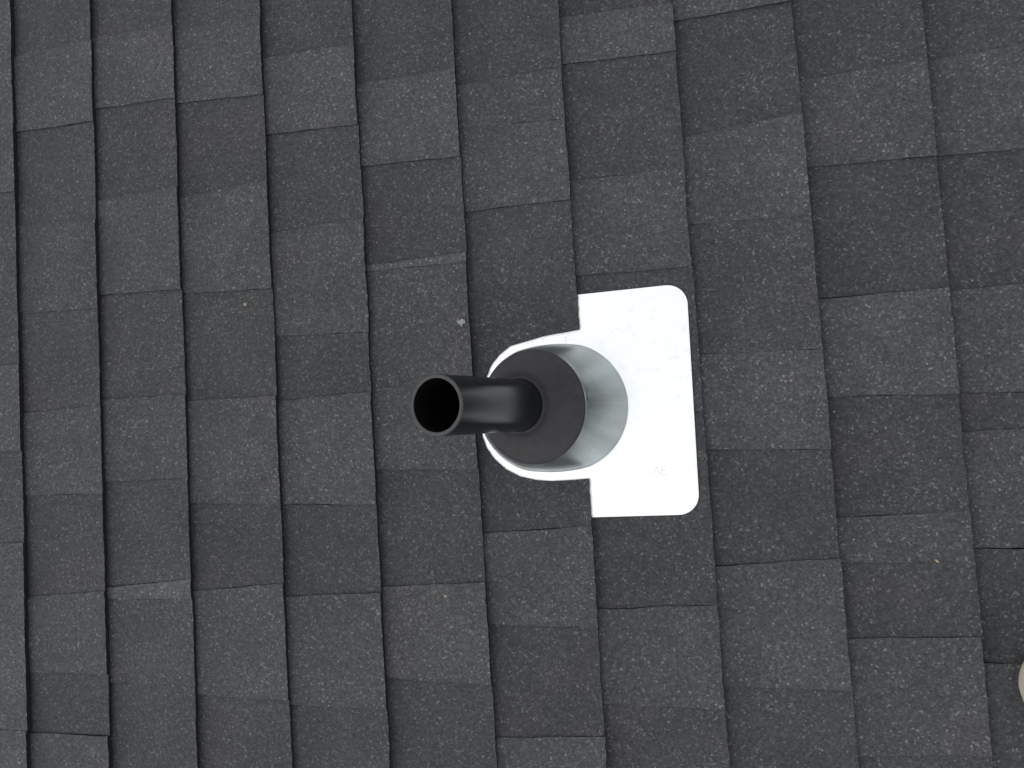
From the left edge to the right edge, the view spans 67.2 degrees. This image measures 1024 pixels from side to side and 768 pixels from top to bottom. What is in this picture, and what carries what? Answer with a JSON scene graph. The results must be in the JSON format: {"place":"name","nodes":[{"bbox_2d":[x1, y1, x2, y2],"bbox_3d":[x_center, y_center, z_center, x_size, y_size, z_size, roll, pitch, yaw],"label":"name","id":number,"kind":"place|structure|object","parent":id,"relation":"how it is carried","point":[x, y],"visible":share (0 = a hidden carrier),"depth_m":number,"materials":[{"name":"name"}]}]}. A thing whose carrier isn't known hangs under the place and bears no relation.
{"place":"outdoors","nodes":[
{"label":"outdoors","id":0,"kind":"place"},
{"bbox_2d":[0,0,1023,767],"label":"roof","id":1,"kind":"structure","parent":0,"point":[292,546],"depth_m":1.00,"materials":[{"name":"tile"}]},
{"bbox_2d":[457,319,465,326],"bbox_3d":[-0.067,-0.082,1.013,0.011,0.004,0.009,46,109,21],"label":"flake","id":2,"kind":"object","parent":1,"relation":"on","point":[461,322],"visible":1,"depth_m":1.01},
{"bbox_2d":[411,374,541,435],"bbox_3d":[0.035,0.026,0.964,0.061,0.474,0.061,-5,86,27],"label":"vent pipe","id":3,"kind":"object","parent":1,"relation":"on","point":[446,405],"visible":0.74,"depth_m":0.80,"materials":[{"name":"black plastic"}]},
{"bbox_2d":[63,16,972,743],"bbox_3d":[-0.058,-0.036,1.013,1.287,0.009,1.037,-4,87,13],"label":"loose grit","id":4,"kind":"object","parent":1,"relation":"on","point":[159,420],"visible":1,"depth_m":0.98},
{"bbox_2d":[482,285,698,516],"bbox_3d":[0.072,0.026,0.939,0.294,0.102,0.283,-4,87,13],"label":"pipe flashing","id":5,"kind":"object","parent":1,"relation":"on","point":[611,382],"visible":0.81,"depth_m":0.95,"materials":[{"name":"white metal"}]},
{"bbox_2d":[1018,662,1023,700],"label":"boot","id":6,"kind":"object","parent":1,"relation":"on","point":[1021,681],"visible":1,"depth_m":0.83,"materials":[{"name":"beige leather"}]}
]}

